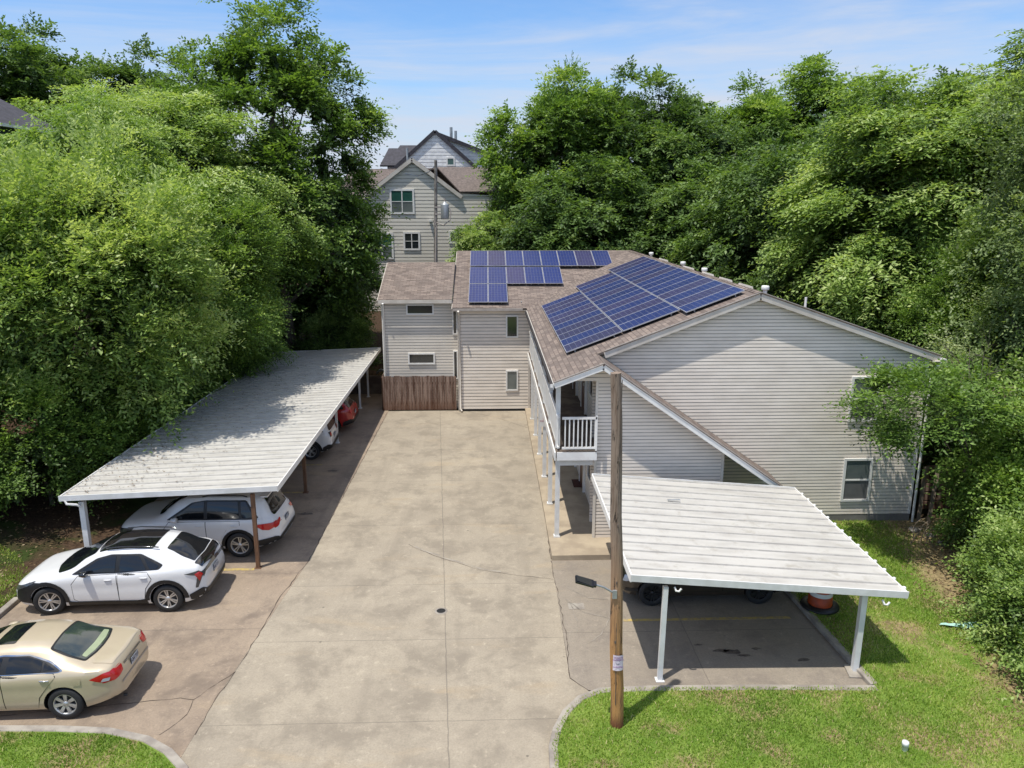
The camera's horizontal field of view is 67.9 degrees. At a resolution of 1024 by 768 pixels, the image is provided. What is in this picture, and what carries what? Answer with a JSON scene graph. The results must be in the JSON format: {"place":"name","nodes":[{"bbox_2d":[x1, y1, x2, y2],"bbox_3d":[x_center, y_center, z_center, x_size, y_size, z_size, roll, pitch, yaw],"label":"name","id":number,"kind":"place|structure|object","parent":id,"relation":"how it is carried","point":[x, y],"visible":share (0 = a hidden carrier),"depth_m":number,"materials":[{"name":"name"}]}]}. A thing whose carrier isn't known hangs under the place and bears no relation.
{"place":"outdoors","nodes":[
{"label":"outdoors","id":0,"kind":"place"},
{"bbox_2d":[0,730,175,767],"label":"lawn strip","id":1,"kind":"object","parent":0,"point":[165,759],"visible":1,"depth_m":13.84,"materials":[{"name":"plant"}]},
{"bbox_2d":[0,394,388,757],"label":"parking bay","id":2,"kind":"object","parent":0,"point":[199,646],"visible":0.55,"depth_m":18.48,"materials":[{"name":"concrete"}]},
{"bbox_2d":[0,619,148,718],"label":"gold sedan","id":3,"kind":"object","parent":2,"relation":"on","point":[64,668],"visible":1,"depth_m":14.86,"materials":[{"name":"paint"}]},
{"bbox_2d":[0,725,188,767],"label":"kerb","id":4,"kind":"structure","parent":2,"relation":"on","point":[171,754],"depth_m":14.37,"materials":[{"name":"concrete"}]},
{"bbox_2d":[16,526,224,614],"bbox_3d":[-9.910,4.642,19.386,4.657,1.646,2.132,-1,13,-3],"label":"white crossover","id":5,"kind":"object","parent":2,"relation":"on","point":[167,570],"visible":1,"depth_m":18.62,"materials":[{"name":"paint"}]},
{"bbox_2d":[71,574,119,600],"bbox_3d":[-10.164,4.974,18.537,1.112,0.687,0.097,-1,13,-3],"label":"door","id":6,"kind":"structure","parent":5,"relation":"in","point":[103,587],"depth_m":18.52,"materials":[{"name":"white paint"}]},
{"bbox_2d":[81,556,115,572],"bbox_3d":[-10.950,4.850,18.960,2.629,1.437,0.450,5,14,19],"label":"front window","id":7,"kind":"structure","parent":5,"relation":"in","point":[107,564],"depth_m":18.53,"materials":[{"name":"black glass"}]},
{"bbox_2d":[119,556,145,571],"bbox_3d":[-9.262,4.386,18.568,0.646,0.353,0.161,-1,13,-3],"label":"rear side window","id":8,"kind":"structure","parent":5,"relation":"in","point":[127,563],"depth_m":18.56,"materials":[{"name":"black glass"}]},
{"bbox_2d":[117,572,150,599],"bbox_3d":[-9.208,4.949,18.574,0.832,0.718,0.103,-1,13,-3],"label":"door","id":9,"kind":"structure","parent":5,"relation":"in","point":[131,586],"depth_m":18.54,"materials":[{"name":"white paint"}]},
{"bbox_2d":[167,531,209,559],"bbox_3d":[-8.205,4.073,19.337,0.717,0.330,1.186,-1,13,-3],"label":"rear window","id":10,"kind":"structure","parent":5,"relation":"in","point":[188,545],"depth_m":19.24,"materials":[{"name":"black glass"}]},
{"bbox_2d":[120,490,294,556],"bbox_3d":[-8.901,3.853,22.377,4.608,1.804,2.270,0,13,-1],"label":"white suv","id":11,"kind":"object","parent":2,"relation":"on","point":[224,520],"visible":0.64,"depth_m":21.50,"materials":[{"name":"paint"}]},
{"bbox_2d":[58,347,380,568],"bbox_3d":[-9.518,1.618,30.462,5.817,2.455,20.385,0,13,-2],"label":"carport","id":12,"kind":"object","parent":2,"relation":"on","point":[285,431],"visible":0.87,"depth_m":25.00,"materials":[{"name":"white metal"}]},
{"bbox_2d":[71,351,324,492],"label":"leaf litter","id":13,"kind":"object","parent":12,"relation":"on","point":[186,433],"visible":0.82,"depth_m":25.07,"materials":[{"name":"plant"}]},
{"bbox_2d":[305,417,338,459],"bbox_3d":[-9.246,1.972,30.534,4.257,1.714,2.129,-1,13,-3],"label":"white suv","id":14,"kind":"object","parent":2,"relation":"on","point":[327,438],"visible":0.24,"depth_m":29.89,"materials":[{"name":"paint"}]},
{"bbox_2d":[333,396,358,430],"bbox_3d":[-9.219,1.161,34.006,4.474,1.694,2.129,0,13,-2],"label":"red suv","id":15,"kind":"object","parent":2,"relation":"on","point":[347,412],"visible":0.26,"depth_m":33.35,"materials":[{"name":"paint"}]},
{"bbox_2d":[223,464,790,620],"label":"parking stripes","id":16,"kind":"object","parent":2,"relation":"on","point":[652,619],"visible":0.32,"depth_m":18.47,"materials":[{"name":"yellow paint"}]},
{"bbox_2d":[181,410,588,767],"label":"driveway","id":17,"kind":"structure","parent":0,"point":[361,653],"depth_m":17.96,"materials":[{"name":"concrete"}]},
{"bbox_2d":[2,411,587,734],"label":"pavement cracks","id":18,"kind":"object","parent":17,"relation":"on","point":[290,585],"visible":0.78,"depth_m":17.74,"materials":[{"name":"soil"}]},
{"bbox_2d":[549,684,877,767],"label":"kerb","id":19,"kind":"structure","parent":17,"relation":"on","point":[570,705],"depth_m":15.62,"materials":[{"name":"concrete"}]},
{"bbox_2d":[0,225,969,751],"bbox_3d":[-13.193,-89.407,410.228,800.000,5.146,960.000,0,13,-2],"label":"ground","id":20,"kind":"structure","parent":0,"point":[40,549],"depth_m":23.79,"materials":[{"name":"soil"}]},
{"bbox_2d":[0,544,29,606],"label":"grass","id":21,"kind":"structure","parent":20,"relation":"on","point":[9,579],"depth_m":20.39,"materials":[{"name":"plant"}]},
{"bbox_2d":[0,99,69,352],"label":"blue house","id":22,"kind":"structure","parent":20,"relation":"on","point":[9,112],"depth_m":31.59,"materials":[{"name":"grey"}]},
{"bbox_2d":[0,10,110,126],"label":"dark tree","id":23,"kind":"object","parent":20,"relation":"on","point":[31,70],"visible":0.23,"depth_m":48.09,"materials":[{"name":"green plant"}]},
{"bbox_2d":[0,418,126,596],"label":"leaf litter","id":24,"kind":"object","parent":20,"relation":"on","point":[40,528],"visible":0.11,"depth_m":23.05,"materials":[{"name":"plant"}]},
{"bbox_2d":[0,342,157,516],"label":"shrub","id":25,"kind":"object","parent":20,"relation":"on","point":[95,435],"visible":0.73,"depth_m":23.08,"materials":[{"name":"green plant"}]},
{"bbox_2d":[11,328,198,461],"bbox_3d":[-14.813,0.742,28.023,7.038,6.090,7.114,13,18,43],"label":"shrub","id":26,"kind":"object","parent":20,"relation":"on","point":[146,425],"visible":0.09,"depth_m":27.12,"materials":[{"name":"green plant"}]},
{"bbox_2d":[0,71,232,356],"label":"layered tree","id":27,"kind":"object","parent":20,"relation":"on","point":[80,106],"visible":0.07,"depth_m":27.89,"materials":[{"name":"green plant"}]},
{"bbox_2d":[5,77,238,172],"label":"layered tree","id":28,"kind":"object","parent":20,"relation":"on","point":[37,102],"visible":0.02,"depth_m":40.11,"materials":[{"name":"green plant"}]},
{"bbox_2d":[0,99,251,452],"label":"leafy tree","id":29,"kind":"object","parent":20,"relation":"on","point":[51,266],"visible":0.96,"depth_m":23.41,"materials":[{"name":"green plant"}]},
{"bbox_2d":[44,32,261,176],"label":"dark tree","id":30,"kind":"object","parent":20,"relation":"on","point":[126,72],"visible":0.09,"depth_m":50.00,"materials":[{"name":"green plant"}]},
{"bbox_2d":[58,143,308,413],"bbox_3d":[-13.547,-3.150,30.522,9.876,12.308,10.433,9,16,32],"label":"leafy tree","id":31,"kind":"object","parent":20,"relation":"on","point":[230,228],"visible":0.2,"depth_m":30.13,"materials":[{"name":"green plant"}]},
{"bbox_2d":[153,328,242,417],"bbox_3d":[-14.832,-0.696,32.838,7.470,6.394,7.390,-3,14,-14],"label":"shrub","id":32,"kind":"object","parent":20,"relation":"on","point":[205,389],"visible":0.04,"depth_m":32.01,"materials":[{"name":"green plant"}]},
{"bbox_2d":[74,76,349,324],"bbox_3d":[-15.371,-6.449,36.380,14.230,15.296,13.558,3,14,12],"label":"layered tree","id":33,"kind":"object","parent":20,"relation":"on","point":[182,146],"visible":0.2,"depth_m":34.11,"materials":[{"name":"green plant"}]},
{"bbox_2d":[196,248,302,391],"bbox_3d":[-14.098,-2.379,34.700,9.340,11.045,9.803,-6,15,-23],"label":"layered tree","id":34,"kind":"object","parent":20,"relation":"on","point":[253,359],"visible":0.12,"depth_m":33.77,"materials":[{"name":"green plant"}]},
{"bbox_2d":[145,0,409,350],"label":"tall tree","id":35,"kind":"object","parent":20,"relation":"on","point":[297,85],"visible":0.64,"depth_m":38.69,"materials":[{"name":"green plant"}]},
{"bbox_2d":[272,214,382,346],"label":"dark tree","id":36,"kind":"object","parent":20,"relation":"on","point":[302,300],"visible":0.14,"depth_m":44.16,"materials":[{"name":"green plant"}]},
{"bbox_2d":[287,305,382,367],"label":"shrub","id":37,"kind":"object","parent":20,"relation":"on","point":[324,326],"visible":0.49,"depth_m":41.32,"materials":[{"name":"green plant"}]},
{"bbox_2d":[350,375,381,393],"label":"fence","id":38,"kind":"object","parent":20,"relation":"on","point":[375,385],"depth_m":40.30,"materials":[{"name":"wood"}]},
{"bbox_2d":[381,373,456,409],"bbox_3d":[-4.573,0.060,38.588,3.617,1.729,3.353,0,13,-2],"label":"wooden fence","id":39,"kind":"object","parent":20,"relation":"on","point":[425,393],"visible":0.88,"depth_m":36.97,"materials":[{"name":"brown wood"}]},
{"bbox_2d":[342,158,503,310],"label":"grey house","id":40,"kind":"structure","parent":20,"relation":"on","point":[412,196],"depth_m":56.51,"materials":[{"name":"beige"}]},
{"bbox_2d":[389,189,414,213],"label":"window","id":41,"kind":"structure","parent":40,"relation":"in","point":[404,198],"depth_m":56.10,"materials":[{"name":"white glass"}]},
{"bbox_2d":[403,232,419,249],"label":"window","id":42,"kind":"structure","parent":40,"relation":"in","point":[411,240],"depth_m":56.78,"materials":[{"name":"white glass"}]},
{"bbox_2d":[380,127,493,168],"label":"white house","id":43,"kind":"structure","parent":20,"relation":"on","point":[443,150],"depth_m":67.07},
{"bbox_2d":[433,160,450,261],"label":"transformer pole","id":44,"kind":"object","parent":20,"relation":"on","point":[445,209],"visible":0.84,"depth_m":44.56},
{"bbox_2d":[445,208,530,296],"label":"woodland tree","id":45,"kind":"object","parent":20,"relation":"on","point":[475,238],"visible":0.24,"depth_m":48.54,"materials":[{"name":"green plant"}]},
{"bbox_2d":[463,50,641,249],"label":"woodland tree","id":46,"kind":"object","parent":20,"relation":"on","point":[549,114],"visible":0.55,"depth_m":50.88,"materials":[{"name":"green plant"}]},
{"bbox_2d":[480,149,659,256],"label":"woodland tree","id":47,"kind":"object","parent":20,"relation":"on","point":[547,222],"visible":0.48,"depth_m":46.96,"materials":[{"name":"green plant"}]},
{"bbox_2d":[535,55,711,240],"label":"woodland tree","id":48,"kind":"object","parent":20,"relation":"on","point":[632,106],"visible":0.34,"depth_m":52.51,"materials":[{"name":"green plant"}]},
{"bbox_2d":[377,250,946,537],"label":"apartment building","id":49,"kind":"structure","parent":20,"relation":"on","point":[745,385],"depth_m":23.12,"materials":[{"name":"plastic"}]},
{"bbox_2d":[406,304,433,314],"bbox_3d":[-4.397,-3.559,36.292,1.320,0.510,0.055,0,13,-2],"label":"window","id":50,"kind":"structure","parent":49,"relation":"in","point":[411,309],"depth_m":36.29,"materials":[{"name":"white glass"}]},
{"bbox_2d":[408,353,434,364],"bbox_3d":[-4.387,-1.229,36.843,1.300,0.560,0.055,0,13,-2],"label":"window","id":51,"kind":"structure","parent":49,"relation":"in","point":[413,358],"depth_m":36.84,"materials":[{"name":"white glass"}]},
{"bbox_2d":[468,284,487,302],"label":"solar panel","id":52,"kind":"object","parent":49,"relation":"on","point":[478,293],"visible":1,"depth_m":36.58,"materials":[{"name":"glass"}]},
{"bbox_2d":[469,267,487,283],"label":"solar panel","id":53,"kind":"object","parent":49,"relation":"on","point":[478,275],"visible":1,"depth_m":38.48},
{"bbox_2d":[470,251,487,266],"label":"solar panel","id":54,"kind":"object","parent":49,"relation":"on","point":[478,258],"visible":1,"depth_m":40.37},
{"bbox_2d":[488,267,519,284],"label":"solar panel","id":55,"kind":"object","parent":49,"relation":"on","point":[496,275],"visible":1,"depth_m":38.50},
{"bbox_2d":[488,284,521,302],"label":"solar panel","id":56,"kind":"object","parent":49,"relation":"on","point":[497,293],"visible":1,"depth_m":36.60,"materials":[{"name":"glass"}]},
{"bbox_2d":[506,315,517,337],"bbox_3d":[0.003,-2.730,36.065,0.590,1.080,0.055,0,13,-2],"label":"window","id":57,"kind":"structure","parent":49,"relation":"in","point":[511,320],"depth_m":36.06,"materials":[{"name":"white glass"}]},
{"bbox_2d":[506,267,538,284],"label":"solar panel","id":58,"kind":"object","parent":49,"relation":"on","point":[515,275],"visible":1,"depth_m":38.53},
{"bbox_2d":[522,251,553,266],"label":"solar panel","id":59,"kind":"object","parent":49,"relation":"on","point":[531,258],"visible":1,"depth_m":40.44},
{"bbox_2d":[524,267,557,284],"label":"solar panel","id":60,"kind":"object","parent":49,"relation":"on","point":[533,275],"visible":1,"depth_m":38.55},
{"bbox_2d":[542,267,562,284],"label":"solar panel","id":61,"kind":"object","parent":49,"relation":"on","point":[552,275],"visible":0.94,"depth_m":38.58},
{"bbox_2d":[557,251,589,266],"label":"solar panel","id":62,"kind":"object","parent":49,"relation":"on","point":[566,258],"visible":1,"depth_m":40.48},
{"bbox_2d":[555,313,606,335],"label":"solar panel","id":63,"kind":"object","parent":49,"relation":"on","point":[580,324],"visible":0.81,"depth_m":26.76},
{"bbox_2d":[558,317,610,340],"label":"solar panel","id":64,"kind":"object","parent":49,"relation":"on","point":[584,328],"visible":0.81,"depth_m":25.79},
{"bbox_2d":[574,251,594,266],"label":"solar panel","id":65,"kind":"object","parent":49,"relation":"on","point":[584,258],"visible":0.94,"depth_m":40.51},
{"bbox_2d":[560,321,616,345],"bbox_3d":[2.499,-1.598,24.832,1.839,0.120,0.985,-21,13,3],"label":"solar panel","id":66,"kind":"object","parent":49,"relation":"on","point":[588,333],"visible":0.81,"depth_m":24.81,"materials":[{"name":"glass"}]},
{"bbox_2d":[563,326,622,352],"bbox_3d":[2.531,-1.368,23.859,1.839,0.120,0.985,-21,13,3],"label":"solar panel","id":67,"kind":"object","parent":49,"relation":"on","point":[591,339],"visible":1,"depth_m":23.76,"materials":[{"name":"glass"}]},
{"bbox_2d":[604,294,657,316],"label":"solar panel","id":68,"kind":"object","parent":49,"relation":"on","point":[630,305],"visible":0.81,"depth_m":26.67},
{"bbox_2d":[608,298,663,320],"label":"solar panel","id":69,"kind":"object","parent":49,"relation":"on","point":[637,308],"visible":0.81,"depth_m":25.69,"materials":[{"name":"glass"}]},
{"bbox_2d":[613,301,670,325],"bbox_3d":[4.239,-2.251,24.733,1.839,0.120,0.985,-21,13,3],"label":"solar panel","id":70,"kind":"object","parent":49,"relation":"on","point":[641,313],"visible":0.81,"depth_m":24.72,"materials":[{"name":"glass"}]},
{"bbox_2d":[618,305,679,331],"bbox_3d":[4.270,-2.021,23.761,1.839,0.120,0.985,-21,13,3],"label":"solar panel","id":71,"kind":"object","parent":49,"relation":"on","point":[647,318],"visible":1,"depth_m":23.66,"materials":[{"name":"glass"}]},
{"bbox_2d":[651,275,705,296],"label":"solar panel","id":72,"kind":"object","parent":49,"relation":"on","point":[677,285],"visible":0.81,"depth_m":26.91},
{"bbox_2d":[657,277,713,299],"bbox_3d":[5.935,-3.214,25.948,1.839,0.120,0.985,-21,13,3],"label":"solar panel","id":73,"kind":"object","parent":49,"relation":"on","point":[684,288],"visible":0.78,"depth_m":25.93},
{"bbox_2d":[664,280,722,303],"bbox_3d":[5.967,-2.984,24.976,1.839,0.120,0.985,-21,13,3],"label":"solar panel","id":74,"kind":"object","parent":49,"relation":"on","point":[690,292],"visible":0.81,"depth_m":24.96,"materials":[{"name":"glass"}]},
{"bbox_2d":[670,283,733,307],"bbox_3d":[5.998,-2.754,24.003,1.839,0.120,0.985,-21,13,3],"label":"solar panel","id":75,"kind":"object","parent":49,"relation":"on","point":[702,294],"visible":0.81,"depth_m":23.99,"materials":[{"name":"glass"}]},
{"bbox_2d":[678,286,744,312],"bbox_3d":[6.030,-2.524,23.030,1.839,0.120,0.985,-21,13,3],"label":"solar panel","id":76,"kind":"object","parent":49,"relation":"on","point":[710,299],"visible":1,"depth_m":22.93,"materials":[{"name":"glass"}]},
{"bbox_2d":[840,458,873,501],"bbox_3d":[10.715,2.980,23.624,0.900,1.410,0.055,0,13,-2],"label":"window","id":77,"kind":"structure","parent":49,"relation":"in","point":[857,472],"depth_m":23.61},
{"bbox_2d":[847,376,879,421],"bbox_3d":[10.685,0.455,23.026,0.900,1.400,0.055,0,13,-2],"label":"window","id":78,"kind":"structure","parent":49,"relation":"in","point":[858,386],"depth_m":22.99,"materials":[{"name":"plastic"}]},
{"bbox_2d":[576,157,757,283],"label":"woodland tree","id":79,"kind":"object","parent":20,"relation":"on","point":[664,211],"visible":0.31,"depth_m":46.64,"materials":[{"name":"green plant"}]},
{"bbox_2d":[623,97,783,252],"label":"woodland tree","id":80,"kind":"object","parent":20,"relation":"on","point":[727,140],"visible":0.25,"depth_m":50.48,"materials":[{"name":"green plant"}]},
{"bbox_2d":[696,69,820,176],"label":"woodland tree","id":81,"kind":"object","parent":20,"relation":"on","point":[766,106],"visible":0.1,"depth_m":55.54,"materials":[{"name":"green plant"}]},
{"bbox_2d":[664,109,928,305],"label":"round tree","id":82,"kind":"object","parent":20,"relation":"on","point":[763,174],"visible":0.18,"depth_m":40.92,"materials":[{"name":"green plant"}]},
{"bbox_2d":[736,220,901,311],"bbox_3d":[14.704,-1.505,37.943,9.010,13.311,8.893,1,13,6],"label":"round tree","id":83,"kind":"object","parent":20,"relation":"on","point":[773,284],"visible":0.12,"depth_m":35.79,"materials":[{"name":"green plant"}]},
{"bbox_2d":[770,50,913,147],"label":"woodland tree","id":84,"kind":"object","parent":20,"relation":"on","point":[809,84],"visible":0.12,"depth_m":56.46,"materials":[{"name":"green plant"}]},
{"bbox_2d":[733,64,1023,361],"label":"bright tree","id":85,"kind":"object","parent":20,"relation":"on","point":[910,135],"visible":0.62,"depth_m":31.02,"materials":[{"name":"green plant"}]},
{"bbox_2d":[877,66,983,187],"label":"woodland tree","id":86,"kind":"object","parent":20,"relation":"on","point":[940,74],"visible":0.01,"depth_m":56.08,"materials":[{"name":"green plant"}]},
{"bbox_2d":[869,192,1023,399],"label":"leafy tree","id":87,"kind":"object","parent":20,"relation":"on","point":[927,307],"visible":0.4,"depth_m":26.91,"materials":[{"name":"green plant"}]},
{"bbox_2d":[881,28,1023,282],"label":"bright tree","id":88,"kind":"object","parent":20,"relation":"on","point":[975,79],"visible":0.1,"depth_m":32.19,"materials":[{"name":"green plant"}]},
{"bbox_2d":[922,465,982,508],"bbox_3d":[14.531,3.315,24.534,2.500,1.460,0.090,0,13,-2],"label":"brown fence","id":89,"kind":"object","parent":20,"relation":"on","point":[927,496],"visible":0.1,"depth_m":24.53,"materials":[{"name":"wood"}]},
{"bbox_2d":[902,62,1023,370],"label":"olive tree","id":90,"kind":"object","parent":20,"relation":"on","point":[1014,212],"visible":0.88,"depth_m":23.85,"materials":[{"name":"green plant"}]},
{"bbox_2d":[913,341,1022,500],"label":"shrub","id":91,"kind":"object","parent":20,"relation":"on","point":[933,447],"visible":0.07,"depth_m":24.63,"materials":[{"name":"green plant"}]},
{"bbox_2d":[0,0,1023,183],"label":"sky","id":92,"kind":"structure","parent":0,"point":[440,63],"materials":[{"name":"blue"}]},
{"bbox_2d":[525,408,610,560],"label":"walkway slab","id":93,"kind":"structure","parent":0,"point":[575,541],"depth_m":24.15,"materials":[{"name":"concrete"}]},
{"bbox_2d":[551,559,866,690],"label":"carport pavement","id":94,"kind":"structure","parent":0,"point":[785,645],"depth_m":17.55,"materials":[{"name":"concrete"}]},
{"bbox_2d":[623,565,778,605],"bbox_3d":[4.928,4.530,19.756,4.481,1.694,2.127,0,13,-2],"label":"dark brown car","id":95,"kind":"object","parent":94,"relation":"on","point":[649,594],"visible":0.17,"depth_m":18.99,"materials":[{"name":"paint"}]},
{"bbox_2d":[591,473,908,682],"bbox_3d":[5.257,4.386,18.709,5.892,2.495,6.050,0,13,-2],"label":"carport","id":96,"kind":"object","parent":94,"relation":"on","point":[725,534],"visible":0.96,"depth_m":17.50,"materials":[{"name":"metal"}]},
{"bbox_2d":[784,591,876,684],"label":"kerb","id":97,"kind":"structure","parent":94,"relation":"on","point":[833,641],"depth_m":17.49,"materials":[{"name":"concrete"}]},
{"bbox_2d":[552,518,1023,767],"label":"lawn","id":98,"kind":"structure","parent":0,"point":[937,574],"depth_m":15.05,"materials":[{"name":"plant"}]},
{"bbox_2d":[610,372,623,728],"bbox_3d":[1.910,3.212,13.794,0.460,7.008,0.253,0,13,-2],"label":"utility pole","id":99,"kind":"object","parent":98,"relation":"on","point":[616,677],"visible":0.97,"depth_m":13.66,"materials":[{"name":"brown wood"}]},
{"bbox_2d":[800,593,839,614],"bbox_3d":[7.637,5.005,18.753,0.920,1.050,0.920,0,13,-2],"label":"traffic drum","id":100,"kind":"object","parent":98,"relation":"on","point":[818,603],"visible":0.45,"depth_m":18.59,"materials":[{"name":"orange plastic"}]},
{"bbox_2d":[822,332,1023,519],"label":"tree","id":101,"kind":"object","parent":98,"relation":"on","point":[907,381],"visible":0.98,"depth_m":20.21,"materials":[{"name":"green plant"}]},
{"bbox_2d":[869,522,1023,726],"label":"leaf litter","id":102,"kind":"object","parent":98,"relation":"on","point":[991,672],"visible":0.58,"depth_m":19.91,"materials":[{"name":"plant"}]},
{"bbox_2d":[906,332,1023,536],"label":"shrub","id":103,"kind":"object","parent":98,"relation":"on","point":[984,439],"visible":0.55,"depth_m":21.59,"materials":[{"name":"green plant"}]},
{"bbox_2d":[919,230,1023,463],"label":"olive tree","id":104,"kind":"object","parent":98,"relation":"on","point":[998,309],"visible":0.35,"depth_m":23.57,"materials":[{"name":"green plant"}]},
{"bbox_2d":[924,432,1023,568],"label":"shrub","id":105,"kind":"object","parent":98,"relation":"on","point":[957,529],"visible":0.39,"depth_m":20.75,"materials":[{"name":"green plant"}]},
{"bbox_2d":[927,472,1023,630],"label":"shrub","id":106,"kind":"object","parent":98,"relation":"on","point":[1000,519],"visible":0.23,"depth_m":19.31,"materials":[{"name":"green plant"}]},
{"bbox_2d":[937,504,1023,654],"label":"shrub","id":107,"kind":"object","parent":98,"relation":"on","point":[1003,587],"visible":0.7,"depth_m":17.42,"materials":[{"name":"green plant"}]},
{"bbox_2d":[954,428,1023,564],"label":"shrub","id":108,"kind":"object","parent":98,"relation":"on","point":[1016,491],"visible":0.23,"depth_m":19.62,"materials":[{"name":"green plant"}]},
{"bbox_2d":[977,589,1023,703],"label":"shrub","id":109,"kind":"object","parent":98,"relation":"on","point":[1017,658],"visible":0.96,"depth_m":16.09,"materials":[{"name":"green plant"}]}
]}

